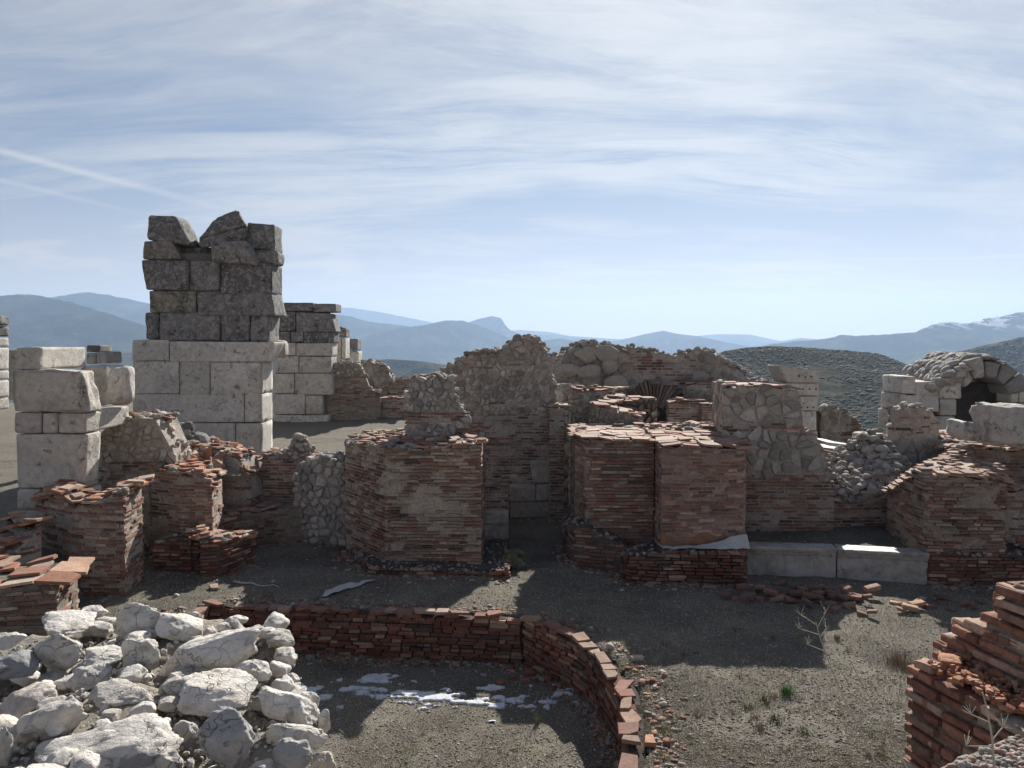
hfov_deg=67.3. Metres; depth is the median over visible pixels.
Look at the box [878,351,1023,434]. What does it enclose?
stone arch
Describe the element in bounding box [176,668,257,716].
boulder
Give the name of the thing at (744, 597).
tumbled brick
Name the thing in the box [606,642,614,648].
loose stone
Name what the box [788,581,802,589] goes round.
tumbled brick
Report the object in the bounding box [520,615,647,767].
retaining wall
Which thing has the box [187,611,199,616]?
stone
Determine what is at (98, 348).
stone block
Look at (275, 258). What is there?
stone block
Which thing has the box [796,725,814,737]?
grass clump
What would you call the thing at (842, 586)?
tumbled brick
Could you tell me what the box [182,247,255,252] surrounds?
stone block
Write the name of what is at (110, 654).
boulder
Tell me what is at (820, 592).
tumbled brick
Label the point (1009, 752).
pebbled wall top
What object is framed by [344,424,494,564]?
brick pier
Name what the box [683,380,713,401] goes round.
rubble wall
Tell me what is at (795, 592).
tumbled brick
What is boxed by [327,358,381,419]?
brick wall
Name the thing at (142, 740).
boulder
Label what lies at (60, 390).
stone block
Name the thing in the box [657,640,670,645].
grass clump
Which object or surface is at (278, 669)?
stone
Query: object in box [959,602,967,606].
tumbled brick
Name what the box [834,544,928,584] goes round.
marble bench
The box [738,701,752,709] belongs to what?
grass tuft
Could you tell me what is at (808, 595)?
tumbled brick
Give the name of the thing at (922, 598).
tumbled brick
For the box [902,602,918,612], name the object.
tumbled brick
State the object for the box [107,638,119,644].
stone
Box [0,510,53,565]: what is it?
brick wall
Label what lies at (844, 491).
rubble heap
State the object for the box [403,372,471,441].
stone stump
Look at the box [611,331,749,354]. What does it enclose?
mountain
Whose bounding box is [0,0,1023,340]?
sky
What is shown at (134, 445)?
rubble wall
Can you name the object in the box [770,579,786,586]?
tumbled brick
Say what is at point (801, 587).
tumbled brick
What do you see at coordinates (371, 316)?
mountain
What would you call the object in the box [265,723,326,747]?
boulder
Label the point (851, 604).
tumbled brick
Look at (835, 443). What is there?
marble slab
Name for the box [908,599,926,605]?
tumbled brick
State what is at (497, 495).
brick wall
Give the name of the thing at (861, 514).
brick wall
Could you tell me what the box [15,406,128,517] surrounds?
ashlar wall
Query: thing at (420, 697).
snow
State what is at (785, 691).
grass tuft
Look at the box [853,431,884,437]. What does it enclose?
stone block
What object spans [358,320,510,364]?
mountain
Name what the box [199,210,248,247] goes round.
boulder
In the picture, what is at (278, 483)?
brick wall
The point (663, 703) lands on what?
loose stone
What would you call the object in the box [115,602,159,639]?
boulder
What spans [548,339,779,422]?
rubble wall
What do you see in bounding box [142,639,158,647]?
stone
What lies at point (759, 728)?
grass clump
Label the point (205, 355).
ashlar tower
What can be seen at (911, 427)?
rubble stump
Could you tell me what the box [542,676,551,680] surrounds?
loose brick
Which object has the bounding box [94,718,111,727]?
stone
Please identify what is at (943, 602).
tumbled brick
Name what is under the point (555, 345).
mountain
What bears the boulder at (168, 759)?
on the rubble bank
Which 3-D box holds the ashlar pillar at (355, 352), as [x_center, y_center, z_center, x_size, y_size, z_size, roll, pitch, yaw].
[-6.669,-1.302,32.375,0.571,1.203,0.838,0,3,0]
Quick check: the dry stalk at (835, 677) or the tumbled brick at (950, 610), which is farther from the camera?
the tumbled brick at (950, 610)
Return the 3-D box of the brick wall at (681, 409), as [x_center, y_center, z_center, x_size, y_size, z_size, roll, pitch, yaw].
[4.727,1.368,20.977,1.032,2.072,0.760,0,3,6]
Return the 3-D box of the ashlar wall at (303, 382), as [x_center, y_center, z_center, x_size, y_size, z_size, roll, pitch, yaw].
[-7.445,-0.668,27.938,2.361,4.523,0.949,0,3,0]
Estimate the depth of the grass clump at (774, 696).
9.36 m
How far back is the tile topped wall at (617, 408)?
18.10 m
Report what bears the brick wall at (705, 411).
on the ground at (328, 436)
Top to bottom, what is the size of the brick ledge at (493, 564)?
0.370 m
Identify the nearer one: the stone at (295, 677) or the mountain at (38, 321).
the stone at (295, 677)
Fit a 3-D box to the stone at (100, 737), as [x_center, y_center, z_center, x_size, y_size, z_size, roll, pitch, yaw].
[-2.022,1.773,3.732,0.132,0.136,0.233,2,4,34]
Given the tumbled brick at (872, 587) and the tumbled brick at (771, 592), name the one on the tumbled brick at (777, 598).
the tumbled brick at (771, 592)
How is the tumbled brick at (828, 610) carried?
on the ground at (328, 436)
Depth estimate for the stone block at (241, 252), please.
20.60 m
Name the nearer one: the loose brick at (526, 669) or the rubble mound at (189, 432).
the loose brick at (526, 669)
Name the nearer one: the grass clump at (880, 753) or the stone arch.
the grass clump at (880, 753)
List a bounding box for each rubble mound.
[179,421,209,442]
[281,432,315,462]
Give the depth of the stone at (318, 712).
4.19 m
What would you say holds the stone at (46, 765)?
on the rubble bank
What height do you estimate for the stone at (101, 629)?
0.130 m
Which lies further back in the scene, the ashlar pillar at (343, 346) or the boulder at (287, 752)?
the ashlar pillar at (343, 346)
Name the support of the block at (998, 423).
on the brick wall at (1011, 458)
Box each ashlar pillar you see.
[0,316,8,408]
[336,327,349,360]
[349,339,361,361]
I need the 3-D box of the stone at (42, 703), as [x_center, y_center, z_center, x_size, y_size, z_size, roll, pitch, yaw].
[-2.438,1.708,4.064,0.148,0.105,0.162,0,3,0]
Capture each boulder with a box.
[0,632,26,650]
[0,649,40,678]
[0,681,53,718]
[0,727,12,766]
[11,695,86,743]
[34,633,82,669]
[34,713,183,767]
[42,610,96,635]
[70,663,112,692]
[81,605,108,616]
[81,644,122,665]
[88,678,152,707]
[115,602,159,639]
[121,638,159,672]
[154,749,183,767]
[155,613,202,641]
[156,695,180,714]
[157,626,260,676]
[173,720,198,743]
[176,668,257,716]
[197,707,253,767]
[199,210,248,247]
[234,659,271,680]
[258,686,317,725]
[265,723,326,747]
[269,678,294,691]
[272,737,312,767]
[301,691,319,707]
[311,751,335,767]
[318,709,330,732]
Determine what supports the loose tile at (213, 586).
on the ground at (328, 436)
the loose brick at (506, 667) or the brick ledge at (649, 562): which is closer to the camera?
the loose brick at (506, 667)
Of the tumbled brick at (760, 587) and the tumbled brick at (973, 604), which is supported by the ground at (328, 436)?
the tumbled brick at (973, 604)
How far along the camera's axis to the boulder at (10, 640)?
5.03 m
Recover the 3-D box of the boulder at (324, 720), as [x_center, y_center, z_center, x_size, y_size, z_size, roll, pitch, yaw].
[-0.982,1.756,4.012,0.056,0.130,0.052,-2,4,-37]
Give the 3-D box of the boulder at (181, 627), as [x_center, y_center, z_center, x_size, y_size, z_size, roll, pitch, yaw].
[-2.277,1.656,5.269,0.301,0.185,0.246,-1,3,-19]
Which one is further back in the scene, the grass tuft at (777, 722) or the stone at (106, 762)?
the grass tuft at (777, 722)
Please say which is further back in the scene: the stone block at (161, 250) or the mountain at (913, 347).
the mountain at (913, 347)
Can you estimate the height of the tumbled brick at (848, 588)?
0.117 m
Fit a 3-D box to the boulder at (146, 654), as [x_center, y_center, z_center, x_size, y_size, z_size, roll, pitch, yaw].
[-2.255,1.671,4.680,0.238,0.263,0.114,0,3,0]
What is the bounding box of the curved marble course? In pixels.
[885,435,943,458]
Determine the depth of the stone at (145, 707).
4.02 m
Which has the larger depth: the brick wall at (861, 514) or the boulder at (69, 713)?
the brick wall at (861, 514)
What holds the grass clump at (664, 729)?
on the ground at (328, 436)
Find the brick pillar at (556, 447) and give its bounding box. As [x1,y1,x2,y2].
[548,402,571,519]
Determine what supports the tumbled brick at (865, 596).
on the tumbled brick at (857, 597)
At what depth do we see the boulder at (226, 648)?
4.72 m
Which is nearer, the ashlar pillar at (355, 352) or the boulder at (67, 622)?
the boulder at (67, 622)
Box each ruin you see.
[816,404,863,455]
[902,581,1023,767]
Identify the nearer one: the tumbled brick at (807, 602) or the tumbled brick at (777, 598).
the tumbled brick at (807, 602)
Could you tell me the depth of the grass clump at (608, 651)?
10.67 m
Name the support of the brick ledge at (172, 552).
on the ground at (328, 436)
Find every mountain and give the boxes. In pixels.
[0,294,149,354]
[52,292,453,376]
[330,308,778,342]
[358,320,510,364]
[469,316,522,338]
[531,334,817,346]
[542,338,574,356]
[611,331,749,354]
[765,312,1023,363]
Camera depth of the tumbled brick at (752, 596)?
12.80 m
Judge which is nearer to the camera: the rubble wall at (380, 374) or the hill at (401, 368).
the rubble wall at (380, 374)
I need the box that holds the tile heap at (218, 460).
[191,446,249,476]
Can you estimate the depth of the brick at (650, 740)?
8.25 m
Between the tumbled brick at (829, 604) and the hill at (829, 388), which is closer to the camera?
the tumbled brick at (829, 604)
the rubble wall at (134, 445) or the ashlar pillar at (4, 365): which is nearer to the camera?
the rubble wall at (134, 445)
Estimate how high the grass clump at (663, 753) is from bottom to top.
0.054 m
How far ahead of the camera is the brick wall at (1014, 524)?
14.72 m
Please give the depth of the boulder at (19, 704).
4.14 m
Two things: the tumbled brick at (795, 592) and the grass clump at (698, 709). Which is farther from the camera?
the tumbled brick at (795, 592)
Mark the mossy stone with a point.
(513, 556)
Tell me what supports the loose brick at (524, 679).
on the ground at (328, 436)
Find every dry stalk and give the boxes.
[795,603,876,767]
[840,660,907,767]
[963,692,1011,767]
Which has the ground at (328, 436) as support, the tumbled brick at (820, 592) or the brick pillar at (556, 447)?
the brick pillar at (556, 447)
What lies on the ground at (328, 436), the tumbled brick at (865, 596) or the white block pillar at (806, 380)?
the white block pillar at (806, 380)
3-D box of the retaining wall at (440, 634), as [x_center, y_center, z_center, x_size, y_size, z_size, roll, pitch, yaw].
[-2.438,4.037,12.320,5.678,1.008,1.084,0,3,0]
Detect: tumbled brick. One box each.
[731,595,742,602]
[736,583,749,589]
[737,591,752,602]
[740,583,749,589]
[749,593,755,599]
[755,584,764,589]
[755,596,763,601]
[761,594,768,599]
[763,587,777,596]
[769,594,783,601]
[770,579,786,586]
[775,598,786,602]
[785,598,796,601]
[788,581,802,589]
[789,589,804,595]
[797,585,807,591]
[801,597,812,606]
[802,592,820,598]
[811,589,825,595]
[812,585,822,589]
[813,598,822,603]
[822,585,837,590]
[822,600,837,607]
[824,607,834,613]
[825,589,842,593]
[826,593,842,599]
[829,604,841,613]
[838,584,852,588]
[838,594,854,599]
[841,585,851,591]
[842,601,855,607]
[850,595,860,600]
[857,610,867,616]
[862,594,872,598]
[863,583,880,592]
[866,609,877,613]
[889,600,901,605]
[896,606,904,612]
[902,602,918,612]
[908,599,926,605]
[913,596,925,601]
[920,603,935,608]
[932,593,948,599]
[937,599,948,604]
[946,608,957,611]
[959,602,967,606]
[968,602,977,607]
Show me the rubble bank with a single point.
(261, 752)
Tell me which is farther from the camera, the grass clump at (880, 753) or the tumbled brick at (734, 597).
the tumbled brick at (734, 597)
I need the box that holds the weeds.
[143,516,995,767]
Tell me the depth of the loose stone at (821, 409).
21.82 m
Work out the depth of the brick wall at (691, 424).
16.66 m
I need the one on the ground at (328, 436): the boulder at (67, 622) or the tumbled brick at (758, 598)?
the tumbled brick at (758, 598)
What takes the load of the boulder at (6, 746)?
on the rubble bank
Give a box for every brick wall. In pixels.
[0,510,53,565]
[0,554,94,637]
[188,436,265,509]
[219,498,305,545]
[261,447,323,502]
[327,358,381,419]
[380,395,405,417]
[440,334,564,518]
[485,474,516,541]
[632,420,714,431]
[666,397,705,423]
[698,401,713,423]
[832,484,887,528]
[934,435,1023,480]
[1005,480,1023,544]
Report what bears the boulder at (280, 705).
on the stone at (318, 712)
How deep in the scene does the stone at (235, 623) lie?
5.38 m
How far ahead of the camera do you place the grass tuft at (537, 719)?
10.06 m
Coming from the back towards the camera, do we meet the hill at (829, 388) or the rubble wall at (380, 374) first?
the hill at (829, 388)
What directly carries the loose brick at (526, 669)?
on the ground at (328, 436)
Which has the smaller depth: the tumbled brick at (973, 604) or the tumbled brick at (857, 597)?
the tumbled brick at (973, 604)
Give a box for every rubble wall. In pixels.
[93,409,191,549]
[292,450,345,545]
[359,358,395,396]
[389,371,440,395]
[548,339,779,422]
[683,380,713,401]
[711,379,840,530]
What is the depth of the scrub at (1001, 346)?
951.82 m
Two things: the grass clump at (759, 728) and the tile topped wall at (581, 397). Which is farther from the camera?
the tile topped wall at (581, 397)
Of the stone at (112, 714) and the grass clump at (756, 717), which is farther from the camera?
the grass clump at (756, 717)
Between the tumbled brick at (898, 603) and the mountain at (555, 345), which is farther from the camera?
the mountain at (555, 345)
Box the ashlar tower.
[132,253,286,468]
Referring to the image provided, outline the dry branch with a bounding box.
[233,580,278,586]
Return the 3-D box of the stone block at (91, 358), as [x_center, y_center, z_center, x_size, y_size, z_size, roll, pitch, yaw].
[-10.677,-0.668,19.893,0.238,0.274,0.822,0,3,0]
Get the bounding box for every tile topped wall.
[568,384,629,508]
[589,394,659,424]
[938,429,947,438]
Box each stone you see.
[0,714,18,732]
[9,671,39,687]
[27,763,65,767]
[36,671,64,681]
[36,695,66,709]
[41,680,55,688]
[43,688,56,697]
[44,747,78,767]
[45,724,66,737]
[47,659,81,675]
[53,674,72,693]
[68,750,99,767]
[71,661,84,673]
[82,621,113,637]
[84,730,114,747]
[94,616,116,629]
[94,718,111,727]
[97,755,112,767]
[100,708,121,721]
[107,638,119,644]
[115,667,124,677]
[117,664,147,682]
[124,631,152,640]
[126,664,151,683]
[129,701,155,715]
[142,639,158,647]
[144,628,157,637]
[158,676,181,695]
[163,672,198,696]
[167,665,186,677]
[167,670,189,678]
[184,666,204,674]
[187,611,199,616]
[189,635,202,640]
[203,626,217,635]
[209,765,220,767]
[216,622,230,631]
[223,615,248,622]
[226,616,242,628]
[248,696,261,711]
[249,758,276,767]
[258,627,275,640]
[263,611,289,628]
[266,628,294,647]
[269,660,291,677]
[273,647,297,665]
[278,340,288,357]
[281,675,293,682]
[288,673,299,682]
[289,684,306,694]
[290,702,319,723]
[502,548,524,569]
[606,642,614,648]
[658,701,666,706]
[818,403,827,413]
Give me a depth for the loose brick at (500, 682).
11.21 m
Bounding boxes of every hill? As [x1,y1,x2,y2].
[1,353,132,402]
[271,359,445,401]
[719,346,902,434]
[912,337,1023,374]
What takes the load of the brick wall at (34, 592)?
on the ground at (328, 436)
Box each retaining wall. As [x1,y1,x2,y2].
[193,599,536,663]
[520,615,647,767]
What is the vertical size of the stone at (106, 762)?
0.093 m
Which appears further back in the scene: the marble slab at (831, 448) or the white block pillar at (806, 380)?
the white block pillar at (806, 380)
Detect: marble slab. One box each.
[817,438,845,446]
[821,444,834,453]
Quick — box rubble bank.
[0,618,306,767]
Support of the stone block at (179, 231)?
on the stone block at (161, 250)
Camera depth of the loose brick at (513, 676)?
11.44 m
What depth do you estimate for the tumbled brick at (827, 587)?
13.34 m
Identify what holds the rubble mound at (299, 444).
on the brick wall at (278, 483)
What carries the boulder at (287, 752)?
on the rubble bank
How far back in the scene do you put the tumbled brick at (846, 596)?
12.65 m
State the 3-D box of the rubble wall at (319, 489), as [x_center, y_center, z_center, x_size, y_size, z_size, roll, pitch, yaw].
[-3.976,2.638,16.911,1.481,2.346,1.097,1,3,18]
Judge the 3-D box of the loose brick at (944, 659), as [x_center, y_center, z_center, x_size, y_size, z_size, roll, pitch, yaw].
[2.642,1.671,4.638,0.132,0.061,0.152,2,3,30]
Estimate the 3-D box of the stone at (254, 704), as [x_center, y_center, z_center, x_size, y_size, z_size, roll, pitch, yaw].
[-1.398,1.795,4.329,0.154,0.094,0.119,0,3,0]
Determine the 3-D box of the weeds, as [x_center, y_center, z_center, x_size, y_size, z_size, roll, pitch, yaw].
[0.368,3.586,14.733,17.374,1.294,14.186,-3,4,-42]
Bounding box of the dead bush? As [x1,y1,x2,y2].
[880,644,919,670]
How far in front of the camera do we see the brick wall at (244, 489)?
16.83 m
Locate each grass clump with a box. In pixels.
[602,648,613,655]
[654,724,669,733]
[656,747,671,761]
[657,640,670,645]
[671,641,684,649]
[679,648,691,657]
[690,706,706,716]
[749,709,760,718]
[752,721,768,732]
[767,691,779,698]
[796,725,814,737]
[866,728,884,738]
[872,747,885,757]
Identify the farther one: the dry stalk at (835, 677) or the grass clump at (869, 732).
the grass clump at (869, 732)
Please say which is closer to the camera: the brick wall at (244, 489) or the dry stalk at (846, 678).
the dry stalk at (846, 678)
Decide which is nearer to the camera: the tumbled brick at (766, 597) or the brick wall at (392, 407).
the tumbled brick at (766, 597)
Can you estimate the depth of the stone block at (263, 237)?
21.07 m
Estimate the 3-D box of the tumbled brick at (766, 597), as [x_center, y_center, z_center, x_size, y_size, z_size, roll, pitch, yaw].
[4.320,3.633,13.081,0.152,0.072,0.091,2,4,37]
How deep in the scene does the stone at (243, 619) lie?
5.45 m
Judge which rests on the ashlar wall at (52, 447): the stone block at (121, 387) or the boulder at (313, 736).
the stone block at (121, 387)
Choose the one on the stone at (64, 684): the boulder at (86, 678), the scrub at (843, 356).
the boulder at (86, 678)
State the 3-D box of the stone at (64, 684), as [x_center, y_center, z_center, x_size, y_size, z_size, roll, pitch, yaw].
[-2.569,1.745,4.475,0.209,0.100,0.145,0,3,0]
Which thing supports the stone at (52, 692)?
on the boulder at (19, 704)
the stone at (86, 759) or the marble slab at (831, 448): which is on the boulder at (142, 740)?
the stone at (86, 759)
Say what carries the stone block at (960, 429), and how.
on the brick wall at (1011, 458)
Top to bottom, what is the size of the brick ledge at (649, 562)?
0.790 m
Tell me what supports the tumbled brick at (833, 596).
on the ground at (328, 436)
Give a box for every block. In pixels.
[12,369,100,412]
[16,347,84,369]
[81,365,122,405]
[86,353,98,363]
[87,345,110,351]
[97,351,121,362]
[106,366,134,404]
[143,241,183,259]
[147,215,199,246]
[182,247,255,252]
[211,240,260,265]
[245,223,282,252]
[254,250,284,266]
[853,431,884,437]
[946,418,976,440]
[969,402,1023,448]
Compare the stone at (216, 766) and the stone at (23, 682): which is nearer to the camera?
the stone at (216, 766)
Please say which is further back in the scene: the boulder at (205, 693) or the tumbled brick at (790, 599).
the tumbled brick at (790, 599)
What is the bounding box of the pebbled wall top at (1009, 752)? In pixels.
[941,734,1023,767]
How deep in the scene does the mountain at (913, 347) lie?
3514.81 m
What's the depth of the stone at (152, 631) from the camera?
5.19 m
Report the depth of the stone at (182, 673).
4.55 m
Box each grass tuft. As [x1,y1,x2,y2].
[532,709,541,723]
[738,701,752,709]
[757,694,772,703]
[765,712,789,725]
[778,682,796,695]
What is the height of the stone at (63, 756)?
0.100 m
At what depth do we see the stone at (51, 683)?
4.38 m
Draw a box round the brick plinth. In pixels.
[562,509,625,571]
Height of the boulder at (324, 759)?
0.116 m
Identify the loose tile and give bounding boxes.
[209,583,218,589]
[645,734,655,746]
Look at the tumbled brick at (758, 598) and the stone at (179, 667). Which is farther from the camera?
the tumbled brick at (758, 598)
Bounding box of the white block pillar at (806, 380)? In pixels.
[767,365,818,438]
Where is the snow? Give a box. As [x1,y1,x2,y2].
[300,673,580,722]
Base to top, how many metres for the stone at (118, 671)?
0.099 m
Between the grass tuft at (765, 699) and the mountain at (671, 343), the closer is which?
the grass tuft at (765, 699)
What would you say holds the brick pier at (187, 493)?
on the ground at (328, 436)
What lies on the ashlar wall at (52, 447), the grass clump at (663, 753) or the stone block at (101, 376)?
the stone block at (101, 376)
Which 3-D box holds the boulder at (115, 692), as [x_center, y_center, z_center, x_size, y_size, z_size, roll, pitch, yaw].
[-2.160,1.727,4.238,0.363,0.136,0.240,0,3,0]
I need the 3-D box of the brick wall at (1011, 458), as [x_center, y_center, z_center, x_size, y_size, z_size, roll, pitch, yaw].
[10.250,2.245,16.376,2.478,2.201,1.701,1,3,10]
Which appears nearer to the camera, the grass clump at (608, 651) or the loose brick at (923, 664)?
the loose brick at (923, 664)
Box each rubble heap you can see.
[824,452,862,503]
[826,428,914,503]
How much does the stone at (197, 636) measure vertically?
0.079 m
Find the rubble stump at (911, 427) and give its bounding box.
[886,401,940,465]
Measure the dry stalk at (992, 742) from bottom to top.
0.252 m
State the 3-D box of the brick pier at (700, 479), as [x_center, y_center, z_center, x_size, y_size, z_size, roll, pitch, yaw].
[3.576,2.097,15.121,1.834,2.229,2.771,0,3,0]
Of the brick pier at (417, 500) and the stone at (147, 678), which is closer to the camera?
the stone at (147, 678)
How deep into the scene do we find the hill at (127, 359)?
1916.50 m
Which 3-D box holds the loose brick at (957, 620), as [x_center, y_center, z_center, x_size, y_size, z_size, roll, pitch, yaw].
[2.841,1.497,4.748,0.130,0.063,0.218,0,3,-6]
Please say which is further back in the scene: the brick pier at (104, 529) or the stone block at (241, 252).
the stone block at (241, 252)
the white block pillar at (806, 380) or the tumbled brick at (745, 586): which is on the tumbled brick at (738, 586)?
the tumbled brick at (745, 586)
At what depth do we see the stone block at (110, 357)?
19.69 m
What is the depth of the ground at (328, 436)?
11.52 m
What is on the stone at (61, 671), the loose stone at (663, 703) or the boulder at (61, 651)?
the boulder at (61, 651)
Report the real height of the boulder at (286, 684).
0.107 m
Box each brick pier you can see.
[30,474,154,596]
[147,458,226,555]
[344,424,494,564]
[566,423,655,547]
[645,427,758,555]
[881,454,1013,572]
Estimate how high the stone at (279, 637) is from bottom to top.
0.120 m
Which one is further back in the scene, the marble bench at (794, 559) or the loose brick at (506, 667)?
the marble bench at (794, 559)
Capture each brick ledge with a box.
[151,533,202,571]
[347,537,510,577]
[620,529,747,585]
[926,540,1023,586]
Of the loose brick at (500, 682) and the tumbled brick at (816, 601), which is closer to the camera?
the loose brick at (500, 682)
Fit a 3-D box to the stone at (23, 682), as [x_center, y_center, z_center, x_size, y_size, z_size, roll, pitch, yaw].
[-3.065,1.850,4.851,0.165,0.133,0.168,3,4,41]
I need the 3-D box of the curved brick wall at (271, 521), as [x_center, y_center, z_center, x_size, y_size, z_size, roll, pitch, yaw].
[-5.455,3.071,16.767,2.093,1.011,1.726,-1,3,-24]
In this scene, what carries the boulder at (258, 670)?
on the rubble bank
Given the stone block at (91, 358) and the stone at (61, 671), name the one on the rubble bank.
the stone at (61, 671)
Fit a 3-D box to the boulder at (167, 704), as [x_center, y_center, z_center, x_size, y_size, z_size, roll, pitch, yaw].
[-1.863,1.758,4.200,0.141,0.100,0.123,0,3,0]
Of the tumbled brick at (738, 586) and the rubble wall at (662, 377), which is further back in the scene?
the rubble wall at (662, 377)
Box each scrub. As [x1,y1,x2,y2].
[720,346,908,432]
[969,339,1023,376]
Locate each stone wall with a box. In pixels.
[9,350,26,399]
[555,382,583,503]
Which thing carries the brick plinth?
on the ground at (328, 436)
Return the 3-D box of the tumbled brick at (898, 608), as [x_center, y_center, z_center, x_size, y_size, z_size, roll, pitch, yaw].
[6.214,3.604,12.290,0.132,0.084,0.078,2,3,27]
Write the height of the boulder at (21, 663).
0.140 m
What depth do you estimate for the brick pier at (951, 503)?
13.82 m
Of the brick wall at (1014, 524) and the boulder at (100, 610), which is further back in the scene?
the brick wall at (1014, 524)
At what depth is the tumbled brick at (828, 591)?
12.86 m
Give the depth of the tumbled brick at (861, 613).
12.13 m
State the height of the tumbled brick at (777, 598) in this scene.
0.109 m
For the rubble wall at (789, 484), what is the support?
on the ground at (328, 436)
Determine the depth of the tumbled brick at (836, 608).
12.33 m
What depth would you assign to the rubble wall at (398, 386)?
30.41 m
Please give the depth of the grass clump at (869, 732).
8.47 m
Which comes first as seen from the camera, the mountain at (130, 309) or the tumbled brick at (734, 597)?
the tumbled brick at (734, 597)
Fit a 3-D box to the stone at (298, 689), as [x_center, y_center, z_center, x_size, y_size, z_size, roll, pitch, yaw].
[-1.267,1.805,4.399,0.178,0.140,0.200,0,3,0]
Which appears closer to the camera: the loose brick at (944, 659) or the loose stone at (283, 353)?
the loose brick at (944, 659)
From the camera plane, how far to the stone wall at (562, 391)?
20.67 m
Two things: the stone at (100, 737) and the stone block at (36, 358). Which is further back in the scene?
the stone block at (36, 358)
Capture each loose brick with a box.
[495,680,504,685]
[504,665,512,669]
[509,674,516,678]
[520,677,530,682]
[523,667,534,672]
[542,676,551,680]
[630,655,643,660]
[914,657,942,674]
[938,652,962,670]
[951,617,970,630]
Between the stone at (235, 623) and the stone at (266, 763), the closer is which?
the stone at (266, 763)
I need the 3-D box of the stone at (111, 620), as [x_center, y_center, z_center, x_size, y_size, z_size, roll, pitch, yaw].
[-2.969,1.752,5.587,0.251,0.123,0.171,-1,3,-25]
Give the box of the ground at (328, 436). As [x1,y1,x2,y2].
[0,402,994,767]
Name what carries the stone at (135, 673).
on the rubble bank
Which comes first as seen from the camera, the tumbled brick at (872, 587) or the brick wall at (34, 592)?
the brick wall at (34, 592)
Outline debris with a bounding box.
[78,503,994,767]
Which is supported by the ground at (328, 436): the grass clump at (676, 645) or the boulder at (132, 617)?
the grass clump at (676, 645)
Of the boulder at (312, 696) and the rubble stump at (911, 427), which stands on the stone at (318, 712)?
the boulder at (312, 696)
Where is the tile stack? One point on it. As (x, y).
(223, 552)
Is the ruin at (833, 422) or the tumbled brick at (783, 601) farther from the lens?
the ruin at (833, 422)
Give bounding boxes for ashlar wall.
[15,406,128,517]
[273,303,340,421]
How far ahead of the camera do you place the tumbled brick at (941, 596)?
12.74 m
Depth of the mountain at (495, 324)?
6090.11 m
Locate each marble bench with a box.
[746,542,837,577]
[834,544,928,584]
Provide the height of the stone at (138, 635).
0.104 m
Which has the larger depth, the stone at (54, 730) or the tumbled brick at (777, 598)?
the tumbled brick at (777, 598)
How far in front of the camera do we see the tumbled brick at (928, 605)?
12.50 m
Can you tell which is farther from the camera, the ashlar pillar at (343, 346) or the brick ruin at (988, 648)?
the ashlar pillar at (343, 346)
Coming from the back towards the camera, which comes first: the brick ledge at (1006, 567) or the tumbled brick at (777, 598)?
the brick ledge at (1006, 567)
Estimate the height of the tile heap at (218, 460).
0.627 m
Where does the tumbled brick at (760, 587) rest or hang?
on the tumbled brick at (771, 592)
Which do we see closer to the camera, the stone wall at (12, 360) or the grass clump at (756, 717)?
the grass clump at (756, 717)
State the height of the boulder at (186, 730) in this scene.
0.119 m
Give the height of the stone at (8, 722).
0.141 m
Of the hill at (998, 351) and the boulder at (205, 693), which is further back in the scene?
the hill at (998, 351)
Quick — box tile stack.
[183,524,258,576]
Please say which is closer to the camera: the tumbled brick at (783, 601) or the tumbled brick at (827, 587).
the tumbled brick at (783, 601)
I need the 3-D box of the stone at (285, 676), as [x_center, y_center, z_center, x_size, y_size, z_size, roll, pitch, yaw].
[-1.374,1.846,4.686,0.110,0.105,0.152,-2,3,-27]
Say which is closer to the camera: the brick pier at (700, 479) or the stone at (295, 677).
the stone at (295, 677)
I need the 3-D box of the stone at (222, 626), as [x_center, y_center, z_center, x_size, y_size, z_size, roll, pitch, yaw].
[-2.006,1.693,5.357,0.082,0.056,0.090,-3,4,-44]
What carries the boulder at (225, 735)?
on the rubble bank
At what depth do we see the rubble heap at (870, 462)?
16.61 m
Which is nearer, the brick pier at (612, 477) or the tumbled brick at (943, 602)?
the tumbled brick at (943, 602)
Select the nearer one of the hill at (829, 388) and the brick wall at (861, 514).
the brick wall at (861, 514)
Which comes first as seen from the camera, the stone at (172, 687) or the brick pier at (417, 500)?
the stone at (172, 687)

